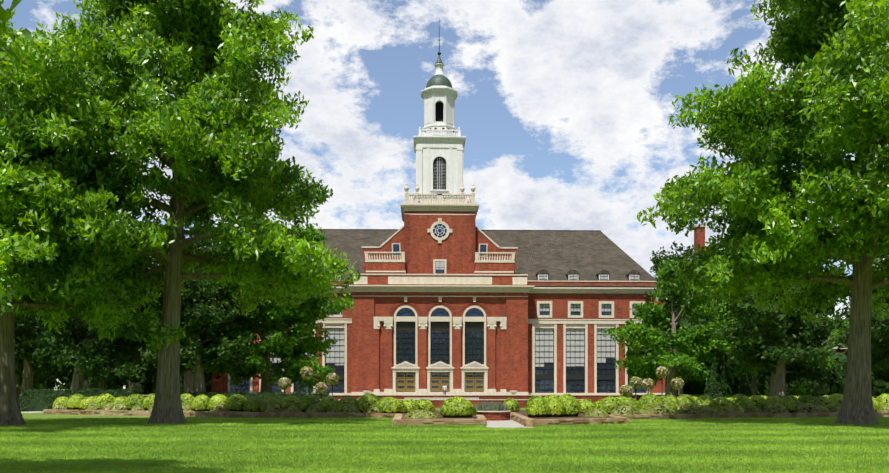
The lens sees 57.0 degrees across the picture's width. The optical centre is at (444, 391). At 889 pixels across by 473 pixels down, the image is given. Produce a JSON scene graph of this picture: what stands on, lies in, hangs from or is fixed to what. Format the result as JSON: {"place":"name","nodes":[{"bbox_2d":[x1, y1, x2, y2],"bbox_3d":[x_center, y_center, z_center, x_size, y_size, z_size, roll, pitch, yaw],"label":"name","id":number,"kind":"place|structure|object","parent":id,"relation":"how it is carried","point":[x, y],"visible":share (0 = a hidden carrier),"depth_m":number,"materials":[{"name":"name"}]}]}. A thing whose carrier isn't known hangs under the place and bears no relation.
{"place":"outdoors","nodes":[
{"label":"outdoors","id":0,"kind":"place"},
{"bbox_2d":[21,408,525,427],"bbox_3d":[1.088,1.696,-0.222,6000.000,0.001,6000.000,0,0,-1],"label":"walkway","id":1,"kind":"structure","parent":0,"point":[33,415],"depth_m":55.00,"materials":[{"name":"grey concrete"}]},
{"bbox_2d":[0,0,30,42],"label":"tree","id":2,"kind":"object","parent":1,"relation":"on","point":[5,16],"visible":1,"depth_m":13.24,"materials":[{"name":"green plant"}]},
{"bbox_2d":[21,411,42,412],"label":"campus walkways","id":3,"kind":"structure","parent":1,"relation":"on","point":[33,412],"depth_m":65.12,"materials":[{"name":"concrete"}]},
{"bbox_2d":[14,324,71,402],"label":"tree","id":4,"kind":"object","parent":1,"relation":"on","point":[28,371],"visible":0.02,"depth_m":94.22,"materials":[{"name":"green plant"}]},
{"bbox_2d":[14,258,163,389],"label":"tree","id":5,"kind":"object","parent":1,"relation":"on","point":[32,345],"visible":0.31,"depth_m":80.42,"materials":[{"name":"green plant"}]},
{"bbox_2d":[0,21,185,425],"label":"deciduous tree","id":6,"kind":"object","parent":1,"relation":"on","point":[51,284],"visible":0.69,"depth_m":36.70,"materials":[{"name":"green plant"}]},
{"bbox_2d":[123,262,157,389],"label":"tree","id":7,"kind":"object","parent":1,"relation":"on","point":[130,385],"depth_m":125.89,"materials":[{"name":"green plant"}]},
{"bbox_2d":[0,0,360,423],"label":"deciduous tree","id":8,"kind":"object","parent":1,"relation":"on","point":[212,49],"visible":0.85,"depth_m":38.48,"materials":[{"name":"green plant"}]},
{"bbox_2d":[161,228,228,392],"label":"tree","id":9,"kind":"object","parent":1,"relation":"on","point":[188,385],"depth_m":110.42,"materials":[{"name":"green plant"}]},
{"bbox_2d":[138,245,261,392],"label":"oak tree","id":10,"kind":"object","parent":1,"relation":"on","point":[199,304],"visible":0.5,"depth_m":85.16,"materials":[{"name":"green plant"}]},
{"bbox_2d":[180,212,355,392],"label":"oak tree","id":11,"kind":"object","parent":1,"relation":"on","point":[289,348],"visible":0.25,"depth_m":92.91,"materials":[{"name":"green plant"}]},
{"bbox_2d":[143,391,699,402],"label":"building base","id":12,"kind":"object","parent":1,"relation":"on","point":[595,398],"depth_m":110.66,"materials":[{"name":"concrete"}]},
{"bbox_2d":[211,274,664,394],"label":"library block","id":13,"kind":"structure","parent":12,"relation":"on","point":[455,334],"depth_m":120.00,"materials":[{"name":"red brick"}]},
{"bbox_2d":[289,229,655,286],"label":"roof","id":14,"kind":"structure","parent":13,"relation":"on","point":[571,255],"depth_m":132.69,"materials":[{"name":"grey tile"}]},
{"bbox_2d":[19,388,877,410],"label":"garden hedges","id":15,"kind":"object","parent":1,"relation":"on","point":[33,399],"visible":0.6,"depth_m":69.07,"materials":[{"name":"green plant"}]},
{"bbox_2d":[15,307,888,398],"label":"trees","id":16,"kind":"object","parent":1,"relation":"on","point":[879,384],"depth_m":123.24,"materials":[{"name":"green plant"}]},
{"bbox_2d":[43,409,888,426],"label":"retaining wall","id":17,"kind":"structure","parent":1,"relation":"on","point":[525,421],"depth_m":49.58,"materials":[{"name":"beige stone"}]},
{"bbox_2d":[320,399,611,427],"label":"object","id":18,"kind":"object","parent":1,"relation":"on","point":[498,419],"visible":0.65,"depth_m":46.99,"materials":[{"name":"concrete"}]},
{"bbox_2d":[52,393,888,417],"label":"bushes","id":19,"kind":"object","parent":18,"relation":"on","point":[554,405],"visible":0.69,"depth_m":52.10,"materials":[{"name":"green plant"}]},
{"bbox_2d":[52,401,888,418],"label":"lime garden mounds","id":20,"kind":"object","parent":1,"relation":"on","point":[627,409],"visible":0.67,"depth_m":50.74,"materials":[{"name":"green plant"}]},
{"bbox_2d":[601,258,739,396],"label":"tree","id":21,"kind":"object","parent":1,"relation":"on","point":[665,341],"visible":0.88,"depth_m":91.53,"materials":[{"name":"green plant"}]},
{"bbox_2d":[644,241,721,394],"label":"tree","id":22,"kind":"object","parent":1,"relation":"on","point":[656,260],"visible":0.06,"depth_m":122.04,"materials":[{"name":"green plant"}]},
{"bbox_2d":[676,292,733,321],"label":"tree","id":23,"kind":"object","parent":1,"relation":"on","point":[719,301],"depth_m":134.17,"materials":[{"name":"green plant"}]},
{"bbox_2d":[703,361,752,396],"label":"conical shrubs","id":24,"kind":"object","parent":1,"relation":"on","point":[716,385],"visible":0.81,"depth_m":87.21,"materials":[{"name":"green plant"}]},
{"bbox_2d":[636,0,888,424],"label":"tree","id":25,"kind":"object","parent":1,"relation":"on","point":[835,53],"visible":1,"depth_m":38.21,"materials":[{"name":"green plant"}]},
{"bbox_2d":[690,295,846,396],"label":"tree","id":26,"kind":"object","parent":1,"relation":"on","point":[708,307],"visible":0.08,"depth_m":100.43,"materials":[{"name":"green plant"}]},
{"bbox_2d":[711,266,849,395],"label":"tree","id":27,"kind":"object","parent":1,"relation":"on","point":[756,329],"visible":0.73,"depth_m":78.53,"materials":[{"name":"green plant"}]},
{"bbox_2d":[811,332,847,395],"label":"campus building","id":28,"kind":"structure","parent":1,"relation":"on","point":[835,348],"depth_m":141.54,"materials":[{"name":"brick"}]},
{"bbox_2d":[838,299,850,318],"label":"tree","id":29,"kind":"object","parent":1,"relation":"on","point":[845,309],"depth_m":165.13,"materials":[{"name":"green plant"}]},
{"bbox_2d":[823,256,888,368],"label":"tree","id":30,"kind":"object","parent":1,"relation":"on","point":[834,334],"visible":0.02,"depth_m":110.20,"materials":[{"name":"green plant"}]},
{"bbox_2d":[831,255,888,381],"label":"tree","id":31,"kind":"object","parent":1,"relation":"on","point":[879,332],"visible":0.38,"depth_m":87.98,"materials":[{"name":"green plant"}]},
{"bbox_2d":[278,377,290,396],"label":"topiary","id":32,"kind":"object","parent":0,"point":[284,384],"depth_m":75.06,"materials":[{"name":"green plant"}]},
{"bbox_2d":[300,366,313,394],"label":"flower tower","id":33,"kind":"structure","parent":0,"point":[307,372],"depth_m":71.18,"materials":[{"name":"green plant"}]},
{"bbox_2d":[315,382,327,398],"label":"topiary","id":34,"kind":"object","parent":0,"point":[322,388],"depth_m":77.13,"materials":[{"name":"green plant"}]},
{"bbox_2d":[326,372,338,396],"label":"flower tower","id":35,"kind":"structure","parent":0,"point":[332,379],"depth_m":73.20,"materials":[{"name":"green plant"}]},
{"bbox_2d":[362,30,517,273],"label":"bell tower","id":36,"kind":"structure","parent":0,"point":[439,232],"depth_m":121.89,"materials":[{"name":"white paint"}]},
{"bbox_2d":[0,416,888,472],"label":"lawn grass","id":37,"kind":"structure","parent":0,"point":[384,445],"depth_m":24.10,"materials":[{"name":"green plant"}]},
{"bbox_2d":[0,0,888,389],"label":"sky","id":38,"kind":"structure","parent":0,"point":[563,108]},
{"bbox_2d":[443,384,446,394],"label":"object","id":39,"kind":"object","parent":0,"point":[444,389],"visible":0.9,"depth_m":117.24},
{"bbox_2d":[474,401,507,410],"bbox_3d":[2.740,0.880,48.064,2.004,0.649,2.006,0,0,-1],"label":"planter lavender","id":40,"kind":"object","parent":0,"point":[492,406],"visible":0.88,"depth_m":47.45,"materials":[{"name":"green plant"}]},
{"bbox_2d":[619,385,632,396],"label":"topiary","id":41,"kind":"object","parent":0,"point":[626,390],"depth_m":69.82,"materials":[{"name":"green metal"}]},
{"bbox_2d":[629,377,641,400],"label":"flower tower","id":42,"kind":"structure","parent":0,"point":[635,382],"depth_m":75.90,"materials":[{"name":"green plant"}]},
{"bbox_2d":[641,378,654,393],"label":"topiary","id":43,"kind":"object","parent":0,"point":[648,384],"depth_m":73.92,"materials":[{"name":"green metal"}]},
{"bbox_2d":[656,366,668,395],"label":"flower tower","id":44,"kind":"structure","parent":0,"point":[662,372],"depth_m":78.03,"materials":[{"name":"plant"}]},
{"bbox_2d":[671,377,684,396],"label":"topiary","id":45,"kind":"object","parent":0,"point":[676,384],"depth_m":74.98,"materials":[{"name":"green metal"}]},
{"bbox_2d":[694,225,724,300],"bbox_3d":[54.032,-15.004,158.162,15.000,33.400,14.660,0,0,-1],"label":"chimney","id":46,"kind":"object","parent":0,"point":[699,237],"depth_m":156.07,"materials":[{"name":"brick"}]}
]}

